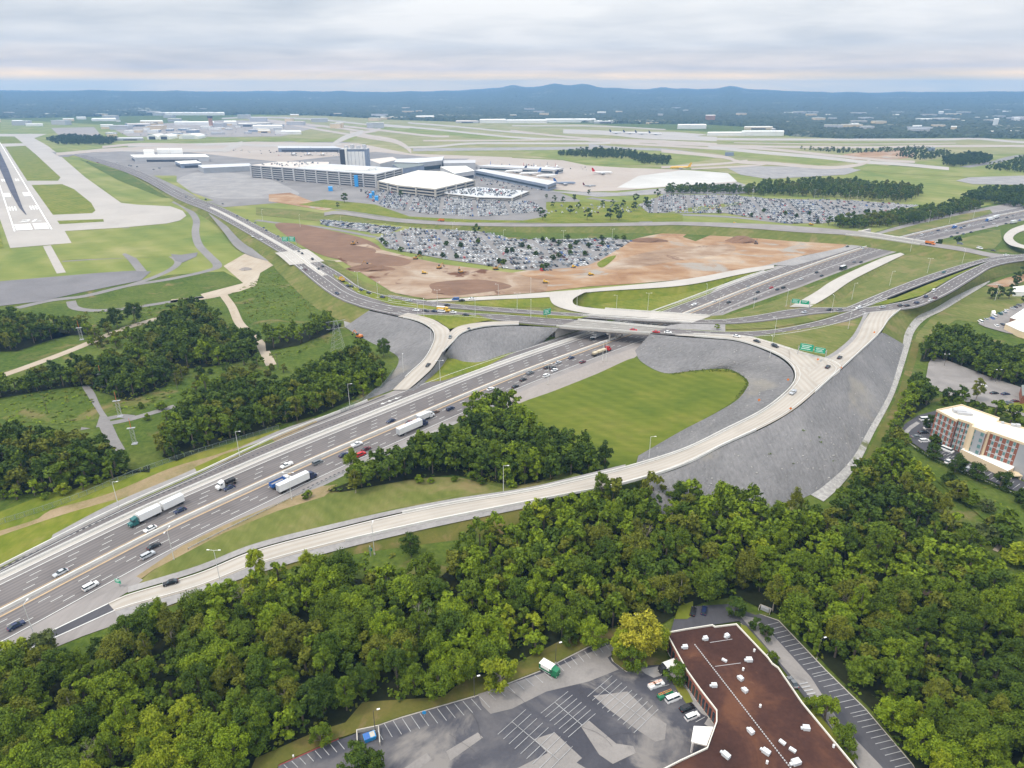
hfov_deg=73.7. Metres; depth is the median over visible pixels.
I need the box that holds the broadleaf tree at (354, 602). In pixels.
[332,590,367,618]
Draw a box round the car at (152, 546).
[146,542,160,550]
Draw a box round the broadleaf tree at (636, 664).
[616,644,648,673]
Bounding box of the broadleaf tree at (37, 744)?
[15,735,64,767]
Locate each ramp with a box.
[109,310,896,610]
[393,313,449,389]
[427,265,773,301]
[790,253,903,306]
[1004,225,1023,247]
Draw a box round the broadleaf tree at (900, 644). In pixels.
[879,637,911,672]
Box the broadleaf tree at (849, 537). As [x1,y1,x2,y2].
[843,525,858,557]
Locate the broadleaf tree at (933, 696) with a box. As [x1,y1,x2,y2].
[924,692,939,718]
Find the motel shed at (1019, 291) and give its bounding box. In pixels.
[1012,286,1023,295]
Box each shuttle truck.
[539,658,559,677]
[658,658,676,675]
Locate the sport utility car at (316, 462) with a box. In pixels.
[312,459,322,465]
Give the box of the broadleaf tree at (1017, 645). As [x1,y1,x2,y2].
[996,637,1023,662]
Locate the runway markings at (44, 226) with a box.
[0,143,51,230]
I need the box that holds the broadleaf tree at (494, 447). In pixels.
[488,438,502,468]
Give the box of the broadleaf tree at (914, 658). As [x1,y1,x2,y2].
[905,638,925,677]
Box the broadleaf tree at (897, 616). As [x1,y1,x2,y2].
[875,605,902,623]
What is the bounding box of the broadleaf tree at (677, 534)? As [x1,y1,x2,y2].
[663,527,692,555]
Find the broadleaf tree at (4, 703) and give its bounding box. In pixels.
[0,684,9,706]
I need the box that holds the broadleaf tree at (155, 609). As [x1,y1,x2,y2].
[148,595,168,633]
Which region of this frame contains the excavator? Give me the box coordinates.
[351,330,362,338]
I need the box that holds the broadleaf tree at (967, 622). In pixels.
[943,608,980,643]
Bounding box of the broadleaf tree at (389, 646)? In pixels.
[378,642,400,671]
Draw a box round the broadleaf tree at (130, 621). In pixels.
[106,614,142,642]
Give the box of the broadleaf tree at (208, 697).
[202,690,222,712]
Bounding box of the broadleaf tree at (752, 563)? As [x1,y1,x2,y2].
[734,548,764,582]
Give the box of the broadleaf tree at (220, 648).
[199,637,245,673]
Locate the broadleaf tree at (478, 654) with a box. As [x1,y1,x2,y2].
[471,632,496,660]
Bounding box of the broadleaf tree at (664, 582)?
[646,573,678,606]
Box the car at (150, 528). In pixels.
[143,524,157,532]
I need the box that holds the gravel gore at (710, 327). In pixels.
[667,323,724,330]
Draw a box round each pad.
[53,152,75,156]
[122,253,145,270]
[171,252,197,261]
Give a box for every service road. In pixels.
[16,201,221,308]
[43,245,65,272]
[62,257,142,261]
[66,296,201,311]
[126,227,181,285]
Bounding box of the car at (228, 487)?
[223,484,235,490]
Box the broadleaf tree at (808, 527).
[795,515,810,543]
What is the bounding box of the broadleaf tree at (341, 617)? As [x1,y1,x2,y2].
[327,610,361,638]
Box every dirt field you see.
[275,223,380,258]
[337,244,548,298]
[546,236,845,290]
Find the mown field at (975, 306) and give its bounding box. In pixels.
[915,274,1023,342]
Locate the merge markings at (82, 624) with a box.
[32,603,114,647]
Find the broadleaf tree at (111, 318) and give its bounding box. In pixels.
[106,307,124,327]
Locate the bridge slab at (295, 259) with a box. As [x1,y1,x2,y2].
[276,249,323,264]
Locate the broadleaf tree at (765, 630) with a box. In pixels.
[759,624,773,642]
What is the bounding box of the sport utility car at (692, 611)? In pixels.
[689,606,696,616]
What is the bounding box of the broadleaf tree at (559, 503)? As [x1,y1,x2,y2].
[549,496,563,518]
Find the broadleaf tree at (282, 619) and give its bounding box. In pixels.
[271,611,300,651]
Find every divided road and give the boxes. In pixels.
[846,254,1023,308]
[862,257,1023,313]
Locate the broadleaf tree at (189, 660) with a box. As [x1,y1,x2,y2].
[177,647,213,688]
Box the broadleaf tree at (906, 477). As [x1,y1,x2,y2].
[897,471,914,497]
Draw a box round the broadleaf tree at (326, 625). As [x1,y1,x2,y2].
[320,607,343,631]
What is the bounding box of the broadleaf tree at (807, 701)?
[804,695,816,708]
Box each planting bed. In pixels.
[611,646,667,670]
[673,682,692,702]
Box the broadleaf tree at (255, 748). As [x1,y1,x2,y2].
[236,723,271,756]
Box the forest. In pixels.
[0,84,1023,138]
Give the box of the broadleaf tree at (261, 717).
[244,701,271,740]
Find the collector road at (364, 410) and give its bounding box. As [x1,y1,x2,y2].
[0,321,617,573]
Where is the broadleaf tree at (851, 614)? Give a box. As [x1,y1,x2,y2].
[824,600,857,625]
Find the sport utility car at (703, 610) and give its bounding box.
[700,605,707,615]
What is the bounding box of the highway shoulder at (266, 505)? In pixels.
[0,203,1023,640]
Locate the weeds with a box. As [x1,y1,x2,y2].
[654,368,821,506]
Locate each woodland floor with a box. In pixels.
[0,327,85,350]
[0,359,169,399]
[0,440,149,494]
[19,399,1023,767]
[147,332,256,367]
[162,362,386,460]
[265,323,340,350]
[325,413,600,491]
[920,348,1023,386]
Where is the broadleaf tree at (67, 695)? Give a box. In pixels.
[54,688,82,710]
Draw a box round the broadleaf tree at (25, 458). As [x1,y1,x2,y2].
[8,447,28,466]
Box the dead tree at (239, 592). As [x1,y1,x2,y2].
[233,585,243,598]
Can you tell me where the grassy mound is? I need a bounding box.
[683,234,709,240]
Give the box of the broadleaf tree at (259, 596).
[247,581,276,611]
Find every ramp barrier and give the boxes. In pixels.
[345,429,755,541]
[402,335,795,513]
[403,317,434,376]
[443,324,518,351]
[694,333,840,365]
[815,308,900,391]
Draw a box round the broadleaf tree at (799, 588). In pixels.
[780,585,817,617]
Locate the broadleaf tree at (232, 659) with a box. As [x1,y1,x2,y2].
[223,653,242,678]
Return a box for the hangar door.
[182,136,193,138]
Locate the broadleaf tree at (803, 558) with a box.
[789,549,819,577]
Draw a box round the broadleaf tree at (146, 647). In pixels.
[135,632,153,657]
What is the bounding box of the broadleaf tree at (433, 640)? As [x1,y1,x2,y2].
[423,627,443,666]
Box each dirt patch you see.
[201,254,272,297]
[269,193,331,209]
[342,253,410,265]
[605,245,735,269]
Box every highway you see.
[0,207,1023,606]
[0,211,1023,640]
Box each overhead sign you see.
[282,236,296,244]
[543,308,550,316]
[790,299,809,307]
[797,343,826,357]
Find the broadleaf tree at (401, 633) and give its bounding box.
[388,628,417,657]
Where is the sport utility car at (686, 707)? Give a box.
[679,702,694,712]
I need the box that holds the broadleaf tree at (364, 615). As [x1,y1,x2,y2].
[350,604,380,639]
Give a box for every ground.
[0,114,1023,767]
[52,127,100,135]
[116,120,316,136]
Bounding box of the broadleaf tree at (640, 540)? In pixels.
[620,528,650,561]
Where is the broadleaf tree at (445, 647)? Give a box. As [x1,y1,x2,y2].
[426,639,456,670]
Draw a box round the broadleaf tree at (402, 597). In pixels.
[386,574,414,605]
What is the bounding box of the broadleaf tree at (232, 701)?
[217,685,251,718]
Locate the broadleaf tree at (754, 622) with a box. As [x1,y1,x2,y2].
[748,617,763,629]
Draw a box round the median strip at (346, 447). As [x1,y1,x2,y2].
[0,211,1021,614]
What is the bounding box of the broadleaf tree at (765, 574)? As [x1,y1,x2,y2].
[752,561,771,591]
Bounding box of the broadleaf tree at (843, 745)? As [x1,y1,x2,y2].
[836,732,857,759]
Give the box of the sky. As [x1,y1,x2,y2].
[0,0,1023,92]
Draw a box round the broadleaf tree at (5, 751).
[0,734,28,766]
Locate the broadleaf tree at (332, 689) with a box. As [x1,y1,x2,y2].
[307,673,338,711]
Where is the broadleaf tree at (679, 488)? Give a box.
[670,480,685,501]
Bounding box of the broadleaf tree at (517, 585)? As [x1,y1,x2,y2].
[503,576,537,610]
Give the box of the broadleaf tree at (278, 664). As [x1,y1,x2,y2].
[262,656,294,691]
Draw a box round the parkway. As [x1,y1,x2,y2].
[74,155,399,315]
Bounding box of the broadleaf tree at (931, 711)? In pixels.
[918,697,946,737]
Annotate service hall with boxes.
[131,154,209,161]
[175,160,201,167]
[198,163,250,172]
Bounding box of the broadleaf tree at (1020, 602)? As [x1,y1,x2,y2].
[1011,589,1023,616]
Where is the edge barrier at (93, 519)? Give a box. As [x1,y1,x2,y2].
[0,399,367,566]
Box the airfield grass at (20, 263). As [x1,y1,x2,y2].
[0,115,1023,295]
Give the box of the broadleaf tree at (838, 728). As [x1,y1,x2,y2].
[832,722,858,748]
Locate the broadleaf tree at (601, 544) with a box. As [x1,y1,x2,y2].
[592,535,618,565]
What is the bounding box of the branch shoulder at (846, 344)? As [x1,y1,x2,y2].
[819,312,867,361]
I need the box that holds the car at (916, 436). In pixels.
[911,434,921,437]
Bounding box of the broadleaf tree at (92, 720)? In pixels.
[66,700,104,738]
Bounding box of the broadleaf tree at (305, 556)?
[297,549,312,577]
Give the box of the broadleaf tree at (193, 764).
[166,741,198,767]
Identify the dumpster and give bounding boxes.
[363,730,375,742]
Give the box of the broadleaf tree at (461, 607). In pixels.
[437,598,469,617]
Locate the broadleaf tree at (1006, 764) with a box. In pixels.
[989,760,1014,767]
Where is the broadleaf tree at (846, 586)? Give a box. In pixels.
[832,578,860,608]
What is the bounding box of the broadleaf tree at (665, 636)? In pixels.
[645,623,670,650]
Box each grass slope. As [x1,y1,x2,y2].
[739,257,988,314]
[882,262,1023,343]
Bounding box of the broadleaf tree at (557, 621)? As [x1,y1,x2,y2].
[546,603,577,636]
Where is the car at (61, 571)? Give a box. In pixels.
[52,567,68,577]
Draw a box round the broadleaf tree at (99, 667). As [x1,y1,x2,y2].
[93,658,113,676]
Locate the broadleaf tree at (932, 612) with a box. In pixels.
[919,602,941,635]
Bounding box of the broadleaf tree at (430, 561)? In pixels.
[411,551,440,577]
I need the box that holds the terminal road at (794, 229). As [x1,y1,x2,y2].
[324,211,1011,256]
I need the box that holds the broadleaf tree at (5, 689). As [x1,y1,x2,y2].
[0,685,12,702]
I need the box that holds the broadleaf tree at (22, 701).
[0,694,41,737]
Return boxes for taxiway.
[0,134,185,247]
[56,147,144,155]
[102,143,195,147]
[120,149,229,151]
[128,143,340,146]
[222,117,409,128]
[224,141,241,151]
[268,119,366,132]
[270,120,348,134]
[330,130,362,145]
[339,128,380,142]
[344,125,448,136]
[350,131,410,152]
[384,124,588,140]
[404,142,625,147]
[408,122,574,136]
[413,146,592,150]
[423,139,588,140]
[510,130,588,138]
[512,125,665,129]
[563,129,716,140]
[589,138,716,143]
[589,144,715,157]
[610,142,716,149]
[657,137,1023,142]
[657,143,1023,147]
[661,149,869,168]
[661,160,747,167]
[691,163,767,169]
[708,145,948,169]
[709,145,914,162]
[734,142,955,143]
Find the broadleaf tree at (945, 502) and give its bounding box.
[934,492,955,514]
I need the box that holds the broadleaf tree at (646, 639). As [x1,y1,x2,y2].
[616,608,663,656]
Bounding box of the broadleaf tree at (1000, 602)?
[975,583,1014,626]
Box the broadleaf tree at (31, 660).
[22,644,57,677]
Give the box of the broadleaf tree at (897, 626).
[873,618,906,641]
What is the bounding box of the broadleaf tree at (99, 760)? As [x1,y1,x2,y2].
[77,743,112,765]
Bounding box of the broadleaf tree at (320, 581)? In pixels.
[312,563,346,596]
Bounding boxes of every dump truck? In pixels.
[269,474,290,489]
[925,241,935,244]
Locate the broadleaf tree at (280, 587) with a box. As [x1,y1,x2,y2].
[275,583,290,600]
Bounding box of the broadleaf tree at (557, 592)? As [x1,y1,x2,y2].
[548,583,561,599]
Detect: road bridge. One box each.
[556,319,666,340]
[583,308,709,324]
[846,230,924,244]
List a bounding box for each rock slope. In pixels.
[345,311,433,399]
[409,351,446,390]
[444,326,557,361]
[635,334,793,462]
[649,333,903,515]
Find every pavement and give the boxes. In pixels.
[1,576,142,649]
[76,141,579,222]
[978,303,1023,333]
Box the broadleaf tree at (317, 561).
[302,552,335,587]
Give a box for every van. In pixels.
[664,692,681,703]
[919,416,929,420]
[941,445,954,453]
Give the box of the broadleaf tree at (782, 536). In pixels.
[773,527,788,560]
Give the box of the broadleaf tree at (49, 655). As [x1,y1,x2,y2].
[35,647,74,689]
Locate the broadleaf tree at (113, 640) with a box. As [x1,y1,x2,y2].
[94,628,136,665]
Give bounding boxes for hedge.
[913,447,1013,494]
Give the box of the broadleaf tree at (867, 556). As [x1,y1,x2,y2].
[858,540,877,573]
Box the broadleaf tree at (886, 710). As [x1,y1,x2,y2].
[872,695,912,732]
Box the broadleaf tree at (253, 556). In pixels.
[245,548,265,580]
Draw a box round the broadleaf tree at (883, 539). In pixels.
[863,527,894,558]
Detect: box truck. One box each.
[416,411,434,419]
[436,306,449,311]
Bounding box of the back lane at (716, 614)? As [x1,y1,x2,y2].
[671,604,913,767]
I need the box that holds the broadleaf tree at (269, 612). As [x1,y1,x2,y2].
[255,601,288,632]
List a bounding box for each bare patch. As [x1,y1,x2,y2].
[844,150,914,159]
[987,274,1023,287]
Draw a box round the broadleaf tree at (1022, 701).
[1002,680,1023,712]
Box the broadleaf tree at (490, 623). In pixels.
[468,611,505,657]
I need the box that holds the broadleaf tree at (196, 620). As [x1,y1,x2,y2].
[185,613,210,639]
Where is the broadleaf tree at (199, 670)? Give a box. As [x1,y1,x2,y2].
[179,661,216,701]
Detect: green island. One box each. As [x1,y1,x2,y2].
[333,274,435,309]
[415,314,491,328]
[464,297,554,307]
[514,314,587,318]
[668,202,739,212]
[725,312,838,328]
[874,264,980,303]
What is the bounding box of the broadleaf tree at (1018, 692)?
[997,683,1023,730]
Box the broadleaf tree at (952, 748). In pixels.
[929,739,977,767]
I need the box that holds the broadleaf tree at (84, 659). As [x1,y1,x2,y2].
[72,647,90,676]
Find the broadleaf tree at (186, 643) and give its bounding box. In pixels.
[175,629,201,656]
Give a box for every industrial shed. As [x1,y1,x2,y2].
[124,130,133,133]
[147,130,158,132]
[186,130,199,132]
[210,132,224,134]
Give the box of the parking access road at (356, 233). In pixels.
[253,220,377,237]
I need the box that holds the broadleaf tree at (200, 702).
[187,693,202,718]
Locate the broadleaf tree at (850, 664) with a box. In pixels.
[845,659,875,686]
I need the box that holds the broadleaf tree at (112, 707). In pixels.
[111,697,131,712]
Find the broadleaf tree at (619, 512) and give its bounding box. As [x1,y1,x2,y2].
[608,506,624,534]
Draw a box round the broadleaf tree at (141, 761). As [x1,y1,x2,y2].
[132,751,166,767]
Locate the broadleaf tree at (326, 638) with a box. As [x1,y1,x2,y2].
[311,630,344,668]
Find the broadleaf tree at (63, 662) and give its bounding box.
[50,650,76,685]
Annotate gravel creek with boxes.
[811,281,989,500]
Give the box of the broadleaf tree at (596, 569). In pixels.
[574,558,602,584]
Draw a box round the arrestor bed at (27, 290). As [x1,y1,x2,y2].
[0,271,150,305]
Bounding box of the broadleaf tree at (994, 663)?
[978,655,1016,690]
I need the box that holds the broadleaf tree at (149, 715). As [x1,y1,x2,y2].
[120,703,171,753]
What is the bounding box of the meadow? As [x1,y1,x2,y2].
[0,386,99,428]
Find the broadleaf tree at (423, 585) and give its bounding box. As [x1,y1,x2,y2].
[403,574,431,605]
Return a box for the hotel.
[930,404,1023,479]
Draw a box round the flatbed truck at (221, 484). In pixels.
[215,477,236,490]
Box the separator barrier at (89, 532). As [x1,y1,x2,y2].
[0,270,763,575]
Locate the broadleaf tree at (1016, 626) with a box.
[1001,610,1023,640]
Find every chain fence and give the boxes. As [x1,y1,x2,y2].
[2,425,278,523]
[341,369,393,411]
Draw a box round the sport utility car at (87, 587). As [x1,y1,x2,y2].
[81,580,98,591]
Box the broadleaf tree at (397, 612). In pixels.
[388,607,404,630]
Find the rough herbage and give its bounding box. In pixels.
[0,271,1023,567]
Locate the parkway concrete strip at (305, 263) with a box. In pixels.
[210,207,326,275]
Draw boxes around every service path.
[81,405,175,429]
[82,385,124,450]
[105,414,134,419]
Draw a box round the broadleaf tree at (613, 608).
[611,591,623,616]
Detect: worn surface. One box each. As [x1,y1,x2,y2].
[405,753,430,767]
[446,733,482,760]
[478,644,618,713]
[519,750,584,767]
[534,732,581,761]
[581,721,635,763]
[594,692,666,741]
[741,616,881,767]
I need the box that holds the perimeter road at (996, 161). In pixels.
[961,155,1021,167]
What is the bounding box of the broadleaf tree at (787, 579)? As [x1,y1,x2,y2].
[772,563,793,606]
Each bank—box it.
[0,418,316,535]
[0,429,278,567]
[128,173,369,322]
[139,477,501,589]
[167,508,537,607]
[195,439,274,473]
[250,221,366,289]
[300,472,579,531]
[326,214,1023,270]
[429,279,511,294]
[449,268,772,306]
[485,232,660,239]
[509,225,987,256]
[520,267,590,278]
[551,182,754,196]
[597,233,711,262]
[652,245,839,280]
[730,256,885,314]
[765,245,860,265]
[791,264,866,304]
[816,255,902,303]
[864,254,946,282]
[882,210,991,235]
[942,229,1001,248]
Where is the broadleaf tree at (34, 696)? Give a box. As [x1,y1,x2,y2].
[5,690,50,711]
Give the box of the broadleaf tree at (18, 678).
[2,666,47,704]
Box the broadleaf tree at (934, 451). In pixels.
[925,442,942,458]
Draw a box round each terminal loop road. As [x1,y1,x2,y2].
[587,197,611,200]
[681,214,792,223]
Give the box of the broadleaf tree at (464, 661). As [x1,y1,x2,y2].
[443,648,476,685]
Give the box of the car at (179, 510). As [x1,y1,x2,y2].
[173,506,186,513]
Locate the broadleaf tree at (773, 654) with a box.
[767,650,780,663]
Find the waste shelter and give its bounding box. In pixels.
[758,604,771,614]
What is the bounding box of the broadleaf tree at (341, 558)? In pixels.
[325,547,358,579]
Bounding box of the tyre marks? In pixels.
[0,153,26,214]
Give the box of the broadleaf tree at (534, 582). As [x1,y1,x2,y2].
[526,572,545,611]
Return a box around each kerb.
[278,738,338,765]
[378,645,590,724]
[761,614,914,767]
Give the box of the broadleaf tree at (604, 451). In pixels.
[597,440,614,468]
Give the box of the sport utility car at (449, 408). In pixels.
[446,406,454,410]
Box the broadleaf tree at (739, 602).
[726,595,746,617]
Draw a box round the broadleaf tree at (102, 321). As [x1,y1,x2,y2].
[97,318,111,328]
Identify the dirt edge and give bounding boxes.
[137,484,336,578]
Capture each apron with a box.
[102,142,511,161]
[467,156,734,191]
[589,131,706,137]
[618,170,736,187]
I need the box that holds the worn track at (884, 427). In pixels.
[843,341,918,486]
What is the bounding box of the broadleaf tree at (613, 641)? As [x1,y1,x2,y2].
[609,628,635,655]
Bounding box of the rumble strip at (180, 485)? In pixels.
[0,395,403,569]
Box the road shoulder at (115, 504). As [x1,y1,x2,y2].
[52,415,324,537]
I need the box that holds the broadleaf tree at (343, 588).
[336,585,351,607]
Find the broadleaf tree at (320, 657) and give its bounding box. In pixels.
[312,644,335,676]
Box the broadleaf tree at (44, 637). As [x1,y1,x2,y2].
[17,628,58,659]
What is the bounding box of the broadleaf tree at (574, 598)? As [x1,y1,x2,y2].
[564,591,598,627]
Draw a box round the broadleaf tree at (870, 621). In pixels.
[860,610,893,640]
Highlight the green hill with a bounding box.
[231,266,323,327]
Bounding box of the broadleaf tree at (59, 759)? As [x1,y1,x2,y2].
[37,745,81,767]
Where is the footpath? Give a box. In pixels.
[904,422,919,432]
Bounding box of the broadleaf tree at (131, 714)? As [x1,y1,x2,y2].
[113,696,139,733]
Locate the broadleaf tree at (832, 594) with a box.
[819,588,838,613]
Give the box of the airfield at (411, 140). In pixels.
[238,115,1023,173]
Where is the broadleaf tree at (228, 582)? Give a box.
[221,578,239,601]
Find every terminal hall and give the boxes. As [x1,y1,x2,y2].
[370,157,395,166]
[393,163,423,173]
[394,156,443,170]
[440,166,474,178]
[443,160,474,169]
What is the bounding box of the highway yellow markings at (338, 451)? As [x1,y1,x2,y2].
[0,211,1022,616]
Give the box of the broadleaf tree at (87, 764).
[80,758,100,767]
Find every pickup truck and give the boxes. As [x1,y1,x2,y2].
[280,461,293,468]
[350,441,362,447]
[647,679,664,689]
[657,689,673,700]
[789,389,796,394]
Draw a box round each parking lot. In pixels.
[321,219,396,233]
[364,190,544,215]
[376,228,630,269]
[638,194,913,222]
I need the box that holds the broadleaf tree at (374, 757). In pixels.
[361,747,384,767]
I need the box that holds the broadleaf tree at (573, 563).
[567,552,598,586]
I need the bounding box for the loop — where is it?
[549,291,648,317]
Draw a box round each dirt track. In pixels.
[5,318,155,375]
[171,293,230,301]
[220,295,275,365]
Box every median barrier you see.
[0,210,1023,612]
[210,207,324,275]
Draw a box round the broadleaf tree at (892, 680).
[885,670,908,701]
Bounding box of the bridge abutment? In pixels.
[552,318,606,337]
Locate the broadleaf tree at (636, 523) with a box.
[628,517,642,535]
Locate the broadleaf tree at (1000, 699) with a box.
[988,692,1010,728]
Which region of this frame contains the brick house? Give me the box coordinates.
[1019,385,1023,403]
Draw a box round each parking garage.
[250,162,329,180]
[293,164,402,187]
[377,170,475,197]
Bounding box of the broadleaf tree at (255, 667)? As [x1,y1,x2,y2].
[244,652,278,692]
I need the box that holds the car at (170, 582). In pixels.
[162,578,178,586]
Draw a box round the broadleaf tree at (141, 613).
[128,601,160,632]
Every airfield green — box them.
[0,136,21,143]
[0,235,3,247]
[6,146,59,180]
[32,184,95,214]
[58,219,103,223]
[60,222,193,259]
[67,158,172,202]
[115,139,151,142]
[164,137,275,140]
[292,137,356,141]
[347,125,421,133]
[384,127,574,140]
[459,150,542,151]
[522,148,714,164]
[684,148,844,164]
[719,141,909,143]
[853,163,1023,176]
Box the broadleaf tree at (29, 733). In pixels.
[13,721,56,748]
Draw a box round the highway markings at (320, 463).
[0,207,1023,640]
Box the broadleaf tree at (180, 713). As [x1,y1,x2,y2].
[166,693,200,734]
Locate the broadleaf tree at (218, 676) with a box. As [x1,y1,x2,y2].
[209,666,228,698]
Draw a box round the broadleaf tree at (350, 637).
[329,619,362,658]
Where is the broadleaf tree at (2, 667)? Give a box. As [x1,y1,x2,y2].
[0,664,7,678]
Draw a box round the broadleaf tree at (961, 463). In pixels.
[947,453,969,471]
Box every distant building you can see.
[11,121,31,124]
[25,123,42,125]
[50,120,71,124]
[102,115,118,119]
[109,125,132,129]
[147,125,166,129]
[152,113,164,115]
[163,115,175,117]
[168,118,181,121]
[213,123,226,126]
[237,114,250,118]
[249,118,267,120]
[252,122,271,124]
[286,121,305,124]
[311,118,327,121]
[330,123,340,127]
[366,123,383,127]
[368,118,380,120]
[824,125,842,127]
[841,124,862,126]
[850,120,866,121]
[860,126,874,128]
[871,121,886,123]
[907,127,932,128]
[908,128,929,131]
[932,118,953,119]
[993,118,998,124]
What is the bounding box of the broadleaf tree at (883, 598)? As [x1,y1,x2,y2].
[862,589,898,624]
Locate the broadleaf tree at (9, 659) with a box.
[0,645,27,679]
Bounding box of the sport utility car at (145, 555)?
[139,550,155,559]
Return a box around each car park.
[278,642,712,767]
[902,410,1023,490]
[926,357,1023,415]
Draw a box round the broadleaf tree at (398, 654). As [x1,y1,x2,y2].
[383,648,405,687]
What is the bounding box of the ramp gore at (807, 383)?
[790,349,822,393]
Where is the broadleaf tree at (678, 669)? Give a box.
[662,659,687,686]
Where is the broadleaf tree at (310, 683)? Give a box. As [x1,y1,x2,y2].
[302,671,336,718]
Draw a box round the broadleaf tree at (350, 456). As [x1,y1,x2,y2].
[342,447,360,474]
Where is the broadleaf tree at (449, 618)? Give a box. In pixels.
[434,607,468,646]
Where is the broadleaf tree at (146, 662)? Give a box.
[136,655,158,686]
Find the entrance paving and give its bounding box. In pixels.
[641,666,713,728]
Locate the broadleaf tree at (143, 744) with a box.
[132,736,153,759]
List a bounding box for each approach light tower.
[112,393,122,416]
[127,418,137,444]
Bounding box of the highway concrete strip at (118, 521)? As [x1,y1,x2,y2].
[0,271,764,579]
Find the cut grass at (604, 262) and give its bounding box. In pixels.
[597,255,615,266]
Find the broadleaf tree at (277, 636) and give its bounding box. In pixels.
[263,624,287,660]
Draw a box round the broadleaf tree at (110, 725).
[98,714,130,748]
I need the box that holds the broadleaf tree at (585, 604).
[577,596,597,622]
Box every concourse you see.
[278,146,340,151]
[474,169,555,190]
[478,165,562,173]
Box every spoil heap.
[239,267,251,270]
[345,264,394,271]
[431,287,463,294]
[631,238,667,242]
[725,236,754,243]
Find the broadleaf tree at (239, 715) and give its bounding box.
[227,705,259,732]
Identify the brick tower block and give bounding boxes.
[705,115,715,119]
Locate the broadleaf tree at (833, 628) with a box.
[823,615,854,646]
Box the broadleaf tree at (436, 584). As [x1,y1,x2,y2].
[428,577,446,603]
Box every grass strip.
[674,601,692,618]
[741,624,767,653]
[802,700,853,762]
[1003,402,1023,412]
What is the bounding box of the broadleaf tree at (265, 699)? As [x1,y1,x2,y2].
[250,688,283,722]
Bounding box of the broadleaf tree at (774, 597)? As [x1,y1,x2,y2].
[763,574,785,610]
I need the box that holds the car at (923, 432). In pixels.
[918,430,928,433]
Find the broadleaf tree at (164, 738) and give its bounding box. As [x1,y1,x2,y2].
[149,730,173,767]
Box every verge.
[80,159,167,197]
[156,176,210,200]
[252,626,624,767]
[256,207,378,222]
[289,405,493,498]
[299,199,522,222]
[324,260,420,297]
[367,289,589,327]
[507,345,639,407]
[517,201,682,222]
[651,302,886,356]
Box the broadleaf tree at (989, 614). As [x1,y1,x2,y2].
[974,602,998,638]
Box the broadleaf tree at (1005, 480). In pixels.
[993,471,1014,490]
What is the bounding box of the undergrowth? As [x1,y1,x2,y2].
[1,318,1017,767]
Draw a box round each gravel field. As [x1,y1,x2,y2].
[177,172,298,198]
[728,166,859,178]
[956,176,1023,184]
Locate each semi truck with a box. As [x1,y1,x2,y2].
[127,493,184,527]
[275,470,316,493]
[396,418,427,435]
[590,332,606,338]
[591,346,610,356]
[839,265,846,269]
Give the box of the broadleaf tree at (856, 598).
[847,583,872,623]
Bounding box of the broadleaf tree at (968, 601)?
[945,591,984,617]
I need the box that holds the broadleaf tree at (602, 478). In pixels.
[593,471,610,499]
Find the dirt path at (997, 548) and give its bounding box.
[993,544,1001,551]
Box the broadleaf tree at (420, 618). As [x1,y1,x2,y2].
[407,611,433,644]
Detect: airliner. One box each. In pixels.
[505,165,526,172]
[519,168,540,174]
[536,170,558,177]
[553,178,574,184]
[592,168,612,174]
[670,163,691,168]
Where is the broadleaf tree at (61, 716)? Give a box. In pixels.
[31,706,80,750]
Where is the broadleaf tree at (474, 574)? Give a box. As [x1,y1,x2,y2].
[465,563,493,590]
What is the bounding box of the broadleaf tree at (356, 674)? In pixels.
[348,663,374,696]
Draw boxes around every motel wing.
[1004,320,1023,338]
[1009,309,1023,321]
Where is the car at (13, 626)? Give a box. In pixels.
[6,619,25,631]
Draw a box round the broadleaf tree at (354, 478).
[347,469,360,492]
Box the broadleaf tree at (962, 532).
[950,528,969,554]
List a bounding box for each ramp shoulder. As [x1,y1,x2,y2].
[115,501,540,616]
[128,464,625,591]
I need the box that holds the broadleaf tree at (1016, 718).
[990,706,1023,751]
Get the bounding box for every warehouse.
[91,118,115,120]
[117,137,143,140]
[127,123,149,125]
[140,120,162,123]
[158,112,224,114]
[174,121,213,124]
[224,121,236,124]
[238,123,256,126]
[253,125,282,128]
[258,129,270,132]
[281,130,300,133]
[380,116,396,118]
[416,115,433,117]
[456,120,478,122]
[480,119,505,122]
[506,119,546,122]
[545,118,595,122]
[594,120,616,123]
[677,124,706,128]
[707,132,744,135]
[741,130,783,135]
[744,126,772,129]
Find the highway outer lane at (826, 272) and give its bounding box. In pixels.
[720,215,1023,312]
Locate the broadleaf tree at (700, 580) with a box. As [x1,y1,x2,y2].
[690,565,727,601]
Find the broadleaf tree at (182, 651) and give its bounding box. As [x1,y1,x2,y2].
[172,646,199,675]
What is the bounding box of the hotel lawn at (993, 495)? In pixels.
[929,465,1023,541]
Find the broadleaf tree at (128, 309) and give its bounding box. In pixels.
[122,302,144,322]
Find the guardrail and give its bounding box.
[188,471,344,548]
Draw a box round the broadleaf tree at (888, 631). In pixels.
[866,624,904,657]
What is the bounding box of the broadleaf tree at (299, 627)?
[282,621,312,655]
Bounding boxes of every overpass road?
[388,295,886,323]
[388,305,863,336]
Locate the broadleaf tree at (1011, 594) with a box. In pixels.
[995,583,1018,609]
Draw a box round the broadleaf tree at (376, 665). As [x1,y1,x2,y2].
[366,648,383,674]
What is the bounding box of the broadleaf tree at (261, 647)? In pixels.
[247,641,278,663]
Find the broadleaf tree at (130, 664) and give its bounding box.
[115,656,149,687]
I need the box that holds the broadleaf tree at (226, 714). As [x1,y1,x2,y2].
[218,709,231,726]
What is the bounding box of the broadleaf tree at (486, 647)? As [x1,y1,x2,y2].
[474,639,510,676]
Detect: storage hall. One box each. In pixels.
[143,150,154,154]
[157,148,169,154]
[170,148,182,153]
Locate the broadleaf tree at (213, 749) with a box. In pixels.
[195,746,228,767]

